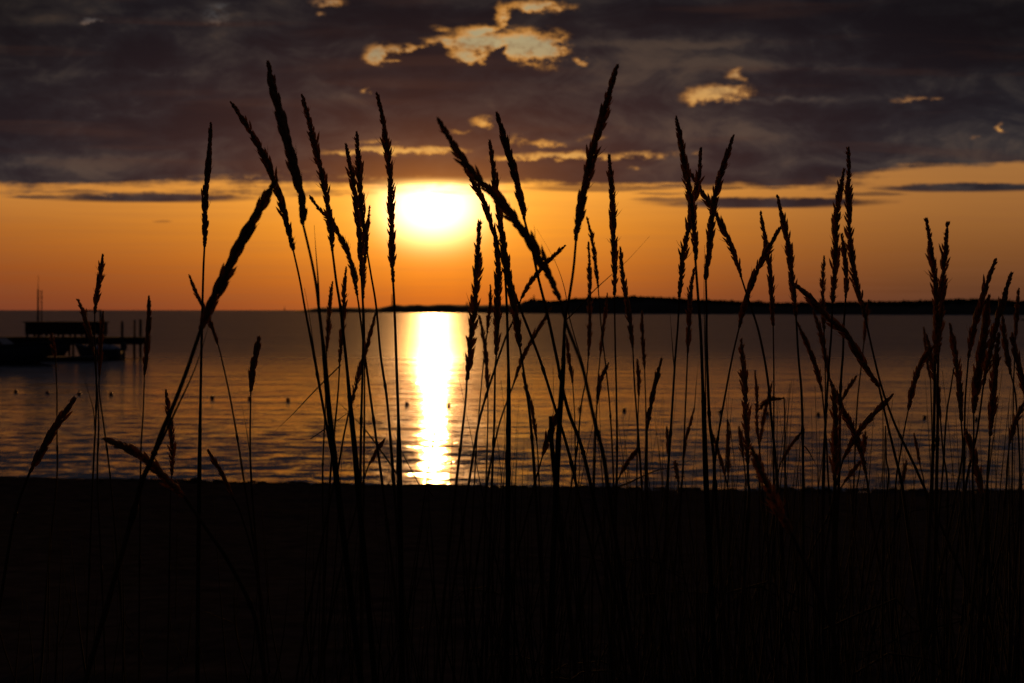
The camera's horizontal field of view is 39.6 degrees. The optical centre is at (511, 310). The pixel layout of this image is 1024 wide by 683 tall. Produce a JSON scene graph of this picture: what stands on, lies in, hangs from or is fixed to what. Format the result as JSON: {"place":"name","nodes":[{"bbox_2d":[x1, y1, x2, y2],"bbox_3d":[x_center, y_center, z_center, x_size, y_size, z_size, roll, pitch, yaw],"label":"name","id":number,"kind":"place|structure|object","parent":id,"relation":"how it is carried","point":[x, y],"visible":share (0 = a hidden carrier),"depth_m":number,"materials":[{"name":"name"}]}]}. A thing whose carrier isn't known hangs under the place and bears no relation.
{"place":"outdoors","nodes":[
{"label":"outdoors","id":0,"kind":"place"},
{"bbox_2d":[0,310,1023,491],"bbox_3d":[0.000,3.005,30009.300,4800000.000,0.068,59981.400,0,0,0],"label":"water","id":1,"kind":"structure","parent":0,"point":[432,348],"depth_m":48.91,"materials":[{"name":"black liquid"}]},
{"bbox_2d":[0,338,64,363],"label":"motor boat","id":2,"kind":"object","parent":1,"relation":"on","point":[27,353],"visible":0.89,"depth_m":79.36,"materials":[{"name":"grey paint"}]},
{"bbox_2d":[37,275,71,355],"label":"moored yacht","id":3,"kind":"object","parent":1,"relation":"on","point":[62,349],"visible":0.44,"depth_m":94.44,"materials":[{"name":"grey paint"}]},
{"bbox_2d":[42,356,107,361],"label":"floating dock","id":4,"kind":"object","parent":1,"relation":"on","point":[70,359],"visible":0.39,"depth_m":83.00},
{"bbox_2d":[0,319,151,357],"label":"jetty","id":5,"kind":"object","parent":1,"relation":"in","point":[135,340],"visible":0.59,"depth_m":89.00,"materials":[{"name":"wood"}]},
{"bbox_2d":[23,321,109,336],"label":"jetty hut","id":6,"kind":"object","parent":5,"relation":"on","point":[57,328],"visible":0.89,"depth_m":89.20,"materials":[{"name":"paint"}]},
{"bbox_2d":[85,310,101,336],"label":"post frame","id":7,"kind":"object","parent":5,"relation":"on","point":[100,313],"visible":0.5,"depth_m":88.93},
{"bbox_2d":[74,343,126,359],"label":"motor boat","id":8,"kind":"object","parent":1,"relation":"on","point":[112,352],"visible":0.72,"depth_m":85.88,"materials":[{"name":"grey paint"}]},
{"bbox_2d":[0,476,1023,682],"bbox_3d":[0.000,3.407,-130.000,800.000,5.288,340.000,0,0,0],"label":"beach","id":9,"kind":"structure","parent":0,"point":[286,507],"depth_m":5.72,"materials":[{"name":"sand"}]},
{"bbox_2d":[0,395,76,613],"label":"grass stalk","id":10,"kind":"object","parent":9,"relation":"on","point":[51,433],"depth_m":1.94,"materials":[{"name":"plant"}]},
{"bbox_2d":[41,333,57,656],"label":"grass stalk","id":11,"kind":"object","parent":9,"relation":"on","point":[53,346],"depth_m":3.27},
{"bbox_2d":[76,298,106,682],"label":"grass stalk","id":12,"kind":"object","parent":9,"relation":"on","point":[86,323],"depth_m":2.74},
{"bbox_2d":[84,254,106,666],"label":"grass stalk","id":13,"kind":"object","parent":9,"relation":"on","point":[99,280],"depth_m":2.23,"materials":[{"name":"black plant"}]},
{"bbox_2d":[97,310,125,680],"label":"grass stalk","id":14,"kind":"object","parent":9,"relation":"on","point":[100,342],"depth_m":2.90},
{"bbox_2d":[138,295,151,682],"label":"grass stalk","id":15,"kind":"object","parent":9,"relation":"on","point":[146,348],"depth_m":2.95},
{"bbox_2d":[164,389,176,682],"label":"grass stalk","id":16,"kind":"object","parent":9,"relation":"on","point":[171,434],"depth_m":2.09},
{"bbox_2d":[82,177,277,682],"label":"grass stalk","id":17,"kind":"object","parent":9,"relation":"on","point":[227,270],"depth_m":1.29,"materials":[{"name":"black plant"}]},
{"bbox_2d":[102,436,267,682],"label":"grass stalk","id":18,"kind":"object","parent":9,"relation":"on","point":[155,468],"depth_m":1.38,"materials":[{"name":"plant"}]},
{"bbox_2d":[195,122,212,682],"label":"grass stalk","id":19,"kind":"object","parent":9,"relation":"on","point":[205,204],"depth_m":2.26,"materials":[{"name":"black plant"}]},
{"bbox_2d":[188,274,269,672],"bbox_3d":[-0.622,0.381,3.138,0.197,0.923,0.023,0,0,13],"label":"grass stalk","id":20,"kind":"object","parent":9,"relation":"on","point":[198,298],"depth_m":3.12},
{"bbox_2d":[205,449,260,626],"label":"grass stalk","id":21,"kind":"object","parent":9,"relation":"on","point":[214,462],"depth_m":3.00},
{"bbox_2d":[242,335,265,663],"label":"grass stalk","id":22,"kind":"object","parent":9,"relation":"on","point":[254,362],"depth_m":2.37,"materials":[{"name":"black plant"}]},
{"bbox_2d":[230,101,363,678],"bbox_3d":[-0.237,0.293,1.689,0.197,1.073,0.030,0,0,-22],"label":"grass stalk","id":23,"kind":"object","parent":9,"relation":"on","point":[266,161],"depth_m":1.67,"materials":[{"name":"plant"}]},
{"bbox_2d":[274,281,340,682],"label":"grass stalk","id":24,"kind":"object","parent":9,"relation":"on","point":[328,320],"depth_m":2.65,"materials":[{"name":"black plant"}]},
{"bbox_2d":[266,60,363,682],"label":"grass stalk","id":25,"kind":"object","parent":9,"relation":"on","point":[279,112],"depth_m":1.39,"materials":[{"name":"black plant"}]},
{"bbox_2d":[320,266,348,682],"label":"grass stalk","id":26,"kind":"object","parent":9,"relation":"on","point":[344,296],"depth_m":2.32,"materials":[{"name":"plant"}]},
{"bbox_2d":[295,312,375,682],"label":"grass stalk","id":27,"kind":"object","parent":9,"relation":"on","point":[358,370],"depth_m":2.32,"materials":[{"name":"black plant"}]},
{"bbox_2d":[301,94,377,682],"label":"grass stalk","id":28,"kind":"object","parent":9,"relation":"on","point":[321,173],"depth_m":1.68,"materials":[{"name":"black plant"}]},
{"bbox_2d":[309,195,398,636],"bbox_3d":[-0.257,0.316,2.433,0.179,1.028,0.020,0,0,-10],"label":"grass stalk","id":29,"kind":"object","parent":9,"relation":"on","point":[346,249],"depth_m":2.44,"materials":[{"name":"plant"}]},
{"bbox_2d":[345,142,364,666],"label":"grass stalk","id":30,"kind":"object","parent":9,"relation":"on","point":[357,219],"depth_m":2.07,"materials":[{"name":"plant"}]},
{"bbox_2d":[325,402,394,655],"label":"grass stalk","id":31,"kind":"object","parent":9,"relation":"on","point":[374,455],"depth_m":3.18,"materials":[{"name":"black plant"}]},
{"bbox_2d":[362,205,370,657],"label":"grass stalk","id":32,"kind":"object","parent":9,"relation":"on","point":[364,256],"depth_m":2.68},
{"bbox_2d":[352,131,409,682],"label":"grass stalk","id":33,"kind":"object","parent":9,"relation":"on","point":[359,170],"depth_m":1.98,"materials":[{"name":"plant"}]},
{"bbox_2d":[375,92,419,682],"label":"grass stalk","id":34,"kind":"object","parent":9,"relation":"on","point":[387,153],"depth_m":1.76,"materials":[{"name":"black plant"}]},
{"bbox_2d":[399,416,437,682],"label":"grass stalk","id":35,"kind":"object","parent":9,"relation":"on","point":[432,447],"depth_m":2.50,"materials":[{"name":"black plant"}]},
{"bbox_2d":[434,219,483,682],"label":"grass stalk","id":36,"kind":"object","parent":9,"relation":"on","point":[474,303],"depth_m":1.53,"materials":[{"name":"plant"}]},
{"bbox_2d":[465,284,493,657],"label":"grass stalk","id":37,"kind":"object","parent":9,"relation":"on","point":[489,310],"depth_m":2.99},
{"bbox_2d":[478,314,491,682],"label":"grass stalk","id":38,"kind":"object","parent":9,"relation":"on","point":[485,354],"depth_m":2.94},
{"bbox_2d":[484,237,503,682],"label":"grass stalk","id":39,"kind":"object","parent":9,"relation":"on","point":[498,276],"depth_m":1.94,"materials":[{"name":"plant"}]},
{"bbox_2d":[488,139,510,682],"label":"grass stalk","id":40,"kind":"object","parent":9,"relation":"on","point":[495,182],"depth_m":2.07,"materials":[{"name":"black plant"}]},
{"bbox_2d":[443,245,566,680],"bbox_3d":[-0.023,0.355,2.612,0.247,0.950,0.021,0,0,10],"label":"grass stalk","id":41,"kind":"object","parent":9,"relation":"on","point":[532,279],"depth_m":2.62,"materials":[{"name":"plant"}]},
{"bbox_2d":[463,307,551,682],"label":"grass stalk","id":42,"kind":"object","parent":9,"relation":"on","point":[530,343],"depth_m":2.83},
{"bbox_2d":[0,369,1023,682],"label":"grass","id":43,"kind":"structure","parent":9,"relation":"on","point":[896,603],"depth_m":2.13,"materials":[{"name":"black plant"}]},
{"bbox_2d":[499,223,546,665],"bbox_3d":[0.019,0.360,1.729,0.088,0.939,0.022,0,0,32],"label":"grass stalk","id":44,"kind":"object","parent":9,"relation":"on","point":[507,272],"depth_m":1.73,"materials":[{"name":"plant"}]},
{"bbox_2d":[489,414,556,682],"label":"grass stalk","id":45,"kind":"object","parent":9,"relation":"on","point":[546,445],"depth_m":2.34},
{"bbox_2d":[521,372,544,598],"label":"grass stalk","id":46,"kind":"object","parent":9,"relation":"on","point":[534,424],"depth_m":2.79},
{"bbox_2d":[436,117,638,682],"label":"grass stalk","id":47,"kind":"object","parent":9,"relation":"on","point":[497,196],"depth_m":1.23,"materials":[{"name":"plant"}]},
{"bbox_2d":[464,168,620,682],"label":"grass stalk","id":48,"kind":"object","parent":9,"relation":"on","point":[481,197],"depth_m":1.91,"materials":[{"name":"plant"}]},
{"bbox_2d":[549,416,578,682],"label":"grass stalk","id":49,"kind":"object","parent":9,"relation":"on","point":[560,531],"depth_m":1.55,"materials":[{"name":"plant"}]},
{"bbox_2d":[495,111,634,682],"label":"grass stalk","id":50,"kind":"object","parent":9,"relation":"on","point":[511,162],"depth_m":1.64,"materials":[{"name":"plant"}]},
{"bbox_2d":[566,335,577,662],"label":"grass stalk","id":51,"kind":"object","parent":9,"relation":"on","point":[570,368],"depth_m":2.95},
{"bbox_2d":[539,217,621,682],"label":"grass stalk","id":52,"kind":"object","parent":9,"relation":"on","point":[594,256],"depth_m":2.84,"materials":[{"name":"black plant"}]},
{"bbox_2d":[545,64,618,682],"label":"grass stalk","id":53,"kind":"object","parent":9,"relation":"on","point":[592,153],"depth_m":1.47,"materials":[{"name":"black plant"}]},
{"bbox_2d":[542,237,648,682],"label":"grass stalk","id":54,"kind":"object","parent":9,"relation":"on","point":[589,302],"depth_m":2.85,"materials":[{"name":"black plant"}]},
{"bbox_2d":[590,292,607,676],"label":"grass stalk","id":55,"kind":"object","parent":9,"relation":"on","point":[601,345],"depth_m":2.90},
{"bbox_2d":[591,363,608,663],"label":"grass stalk","id":56,"kind":"object","parent":9,"relation":"on","point":[601,378],"depth_m":3.19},
{"bbox_2d":[606,153,620,682],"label":"grass stalk","id":57,"kind":"object","parent":9,"relation":"on","point":[613,224],"depth_m":1.79,"materials":[{"name":"plant"}]},
{"bbox_2d":[618,247,649,682],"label":"grass stalk","id":58,"kind":"object","parent":9,"relation":"on","point":[627,303],"depth_m":2.48,"materials":[{"name":"plant"}]},
{"bbox_2d":[568,447,700,665],"bbox_3d":[0.257,0.570,3.105,0.321,0.555,0.100,0,0,28],"label":"grass stalk","id":59,"kind":"object","parent":9,"relation":"on","point":[631,456],"depth_m":3.12,"materials":[{"name":"black plant"}]},
{"bbox_2d":[633,359,641,648],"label":"grass stalk","id":60,"kind":"object","parent":9,"relation":"on","point":[638,371],"depth_m":2.97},
{"bbox_2d":[639,310,646,657],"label":"grass stalk","id":61,"kind":"object","parent":9,"relation":"on","point":[642,329],"depth_m":3.05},
{"bbox_2d":[646,358,662,682],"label":"grass stalk","id":62,"kind":"object","parent":9,"relation":"on","point":[657,375],"depth_m":2.89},
{"bbox_2d":[639,460,679,672],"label":"grass stalk","id":63,"kind":"object","parent":9,"relation":"on","point":[676,471],"depth_m":3.04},
{"bbox_2d":[658,427,670,668],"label":"grass stalk","id":64,"kind":"object","parent":9,"relation":"on","point":[667,436],"depth_m":3.14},
{"bbox_2d":[665,268,694,682],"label":"grass stalk","id":65,"kind":"object","parent":9,"relation":"on","point":[688,317],"depth_m":2.58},
{"bbox_2d":[660,147,704,682],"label":"grass stalk","id":66,"kind":"object","parent":9,"relation":"on","point":[683,253],"depth_m":1.81,"materials":[{"name":"black plant"}]},
{"bbox_2d":[677,360,698,661],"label":"grass stalk","id":67,"kind":"object","parent":9,"relation":"on","point":[689,428],"depth_m":3.19,"materials":[{"name":"black plant"}]},
{"bbox_2d":[675,115,717,682],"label":"grass stalk","id":68,"kind":"object","parent":9,"relation":"on","point":[689,194],"depth_m":1.64,"materials":[{"name":"black plant"}]},
{"bbox_2d":[703,134,734,682],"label":"grass stalk","id":69,"kind":"object","parent":9,"relation":"on","point":[710,232],"depth_m":1.78,"materials":[{"name":"black plant"}]},
{"bbox_2d":[712,432,730,664],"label":"grass stalk","id":70,"kind":"object","parent":9,"relation":"on","point":[721,463],"depth_m":2.91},
{"bbox_2d":[707,420,738,682],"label":"grass stalk","id":71,"kind":"object","parent":9,"relation":"on","point":[727,456],"depth_m":2.93,"materials":[{"name":"black plant"}]},
{"bbox_2d":[732,426,746,682],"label":"grass stalk","id":72,"kind":"object","parent":9,"relation":"on","point":[740,433],"depth_m":2.85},
{"bbox_2d":[691,173,791,682],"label":"grass stalk","id":73,"kind":"object","parent":9,"relation":"on","point":[722,228],"depth_m":1.94,"materials":[{"name":"plant"}]},
{"bbox_2d":[705,226,780,675],"bbox_3d":[0.344,0.351,2.151,0.029,0.957,0.154,0,0,-40],"label":"grass stalk","id":74,"kind":"object","parent":9,"relation":"on","point":[766,252],"depth_m":2.13,"materials":[{"name":"plant"}]},
{"bbox_2d":[736,338,752,682],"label":"grass stalk","id":75,"kind":"object","parent":9,"relation":"on","point":[743,375],"depth_m":1.68,"materials":[{"name":"plant"}]},
{"bbox_2d":[758,381,772,654],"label":"grass stalk","id":76,"kind":"object","parent":9,"relation":"on","point":[762,422],"depth_m":3.17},
{"bbox_2d":[754,370,777,678],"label":"grass stalk","id":77,"kind":"object","parent":9,"relation":"on","point":[756,388],"depth_m":2.87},
{"bbox_2d":[759,210,777,674],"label":"grass stalk","id":78,"kind":"object","parent":9,"relation":"on","point":[770,279],"depth_m":2.17,"materials":[{"name":"plant"}]},
{"bbox_2d":[759,396,801,625],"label":"grass stalk","id":79,"kind":"object","parent":9,"relation":"on","point":[765,402],"depth_m":3.20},
{"bbox_2d":[747,429,819,677],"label":"grass stalk","id":80,"kind":"object","parent":9,"relation":"on","point":[797,437],"depth_m":2.93,"materials":[{"name":"black plant"}]},
{"bbox_2d":[776,194,804,682],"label":"grass stalk","id":81,"kind":"object","parent":9,"relation":"on","point":[788,249],"depth_m":1.70,"materials":[{"name":"plant"}]},
{"bbox_2d":[750,446,841,682],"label":"grass stalk","id":82,"kind":"object","parent":9,"relation":"on","point":[777,507],"depth_m":1.22,"materials":[{"name":"plant"}]},
{"bbox_2d":[766,460,860,680],"bbox_3d":[0.604,0.567,2.889,0.226,0.527,0.022,0,0,-6],"label":"grass stalk","id":83,"kind":"object","parent":9,"relation":"on","point":[851,471],"depth_m":2.88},
{"bbox_2d":[818,255,825,648],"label":"grass stalk","id":84,"kind":"object","parent":9,"relation":"on","point":[822,282],"depth_m":2.76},
{"bbox_2d":[797,322,848,682],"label":"grass stalk","id":85,"kind":"object","parent":9,"relation":"on","point":[806,343],"depth_m":2.59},
{"bbox_2d":[812,310,839,664],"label":"grass stalk","id":86,"kind":"object","parent":9,"relation":"on","point":[820,331],"depth_m":2.81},
{"bbox_2d":[821,167,845,682],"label":"grass stalk","id":87,"kind":"object","parent":9,"relation":"on","point":[835,249],"depth_m":1.68,"materials":[{"name":"plant"}]},
{"bbox_2d":[828,388,843,682],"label":"grass stalk","id":88,"kind":"object","parent":9,"relation":"on","point":[834,435],"depth_m":1.53,"materials":[{"name":"plant"}]},
{"bbox_2d":[826,233,849,682],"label":"grass stalk","id":89,"kind":"object","parent":9,"relation":"on","point":[843,250],"depth_m":2.20,"materials":[{"name":"plant"}]},
{"bbox_2d":[825,375,856,657],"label":"grass stalk","id":90,"kind":"object","parent":9,"relation":"on","point":[849,386],"depth_m":2.86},
{"bbox_2d":[807,393,893,682],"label":"grass stalk","id":91,"kind":"object","parent":9,"relation":"on","point":[865,423],"depth_m":2.28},
{"bbox_2d":[788,280,928,682],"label":"grass stalk","id":92,"kind":"object","parent":9,"relation":"on","point":[811,300],"depth_m":1.76,"materials":[{"name":"plant"}]},
{"bbox_2d":[849,431,867,677],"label":"grass stalk","id":93,"kind":"object","parent":9,"relation":"on","point":[864,438],"depth_m":2.98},
{"bbox_2d":[848,299,870,663],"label":"grass stalk","id":94,"kind":"object","parent":9,"relation":"on","point":[867,311],"depth_m":3.09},
{"bbox_2d":[829,378,899,682],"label":"grass stalk","id":95,"kind":"object","parent":9,"relation":"on","point":[846,417],"depth_m":2.28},
{"bbox_2d":[846,426,889,682],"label":"grass stalk","id":96,"kind":"object","parent":9,"relation":"on","point":[862,602],"depth_m":2.11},
{"bbox_2d":[863,460,907,682],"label":"grass stalk","id":97,"kind":"object","parent":9,"relation":"on","point":[874,625],"depth_m":2.61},
{"bbox_2d":[891,345,933,682],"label":"grass stalk","id":98,"kind":"object","parent":9,"relation":"on","point":[916,375],"depth_m":2.38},
{"bbox_2d":[843,146,1006,682],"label":"grass stalk","id":99,"kind":"object","parent":9,"relation":"on","point":[849,232],"depth_m":1.69,"materials":[{"name":"plant"}]},
{"bbox_2d":[916,327,933,679],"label":"grass stalk","id":100,"kind":"object","parent":9,"relation":"on","point":[925,348],"depth_m":3.03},
{"bbox_2d":[919,217,942,682],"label":"grass stalk","id":101,"kind":"object","parent":9,"relation":"on","point":[936,293],"depth_m":1.61,"materials":[{"name":"plant"}]},
{"bbox_2d":[913,432,958,669],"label":"grass stalk","id":102,"kind":"object","parent":9,"relation":"on","point":[917,449],"depth_m":3.14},
{"bbox_2d":[925,333,948,682],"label":"grass stalk","id":103,"kind":"object","parent":9,"relation":"on","point":[930,354],"depth_m":2.26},
{"bbox_2d":[924,367,954,679],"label":"grass stalk","id":104,"kind":"object","parent":9,"relation":"on","point":[931,589],"depth_m":1.98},
{"bbox_2d":[930,221,949,682],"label":"grass stalk","id":105,"kind":"object","parent":9,"relation":"on","point":[942,281],"depth_m":1.61,"materials":[{"name":"plant"}]},
{"bbox_2d":[928,322,963,643],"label":"grass stalk","id":106,"kind":"object","parent":9,"relation":"on","point":[958,371],"depth_m":2.10,"materials":[{"name":"plant"}]},
{"bbox_2d":[964,429,987,680],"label":"grass stalk","id":107,"kind":"object","parent":9,"relation":"on","point":[969,442],"depth_m":1.72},
{"bbox_2d":[941,272,1013,682],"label":"grass stalk","id":108,"kind":"object","parent":9,"relation":"on","point":[987,364],"depth_m":1.88,"materials":[{"name":"plant"}]},
{"bbox_2d":[962,258,997,682],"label":"grass stalk","id":109,"kind":"object","parent":9,"relation":"on","point":[972,331],"depth_m":1.95,"materials":[{"name":"plant"}]},
{"bbox_2d":[971,293,994,682],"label":"grass stalk","id":110,"kind":"object","parent":9,"relation":"on","point":[978,370],"depth_m":1.72,"materials":[{"name":"plant"}]},
{"bbox_2d":[986,332,1000,682],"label":"grass stalk","id":111,"kind":"object","parent":9,"relation":"on","point":[993,398],"depth_m":1.92,"materials":[{"name":"plant"}]},
{"bbox_2d":[987,401,1023,682],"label":"grass stalk","id":112,"kind":"object","parent":9,"relation":"on","point":[1017,417],"depth_m":2.27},
{"bbox_2d":[999,315,1020,676],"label":"grass stalk","id":113,"kind":"object","parent":9,"relation":"on","point":[1004,342],"depth_m":2.27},
{"bbox_2d":[1011,288,1019,613],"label":"grass stalk","id":114,"kind":"object","parent":9,"relation":"on","point":[1016,314],"depth_m":2.89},
{"bbox_2d":[1009,332,1023,394],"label":"grass stalk","id":115,"kind":"object","parent":9,"relation":"on","point":[1017,359],"depth_m":1.90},
{"bbox_2d":[0,0,1023,309],"label":"sky","id":116,"kind":"structure","parent":0,"point":[107,107],"materials":[{"name":"orange"}]},
{"bbox_2d":[15,477,1023,492],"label":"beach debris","id":117,"kind":"object","parent":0,"point":[194,479],"visible":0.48,"depth_m":17.80,"materials":[{"name":"black"}]},
{"bbox_2d":[295,299,1023,314],"bbox_3d":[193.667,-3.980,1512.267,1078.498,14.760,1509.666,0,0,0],"label":"hills","id":118,"kind":"structure","parent":0,"point":[651,306],"depth_m":1129.81,"materials":[{"name":"black"}]},
{"bbox_2d":[382,295,1023,308],"bbox_3d":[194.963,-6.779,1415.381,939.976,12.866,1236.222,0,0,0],"label":"woodland","id":119,"kind":"object","parent":118,"relation":"on","point":[920,301],"visible":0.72,"depth_m":1045.29,"materials":[{"name":"plant"}]}
]}

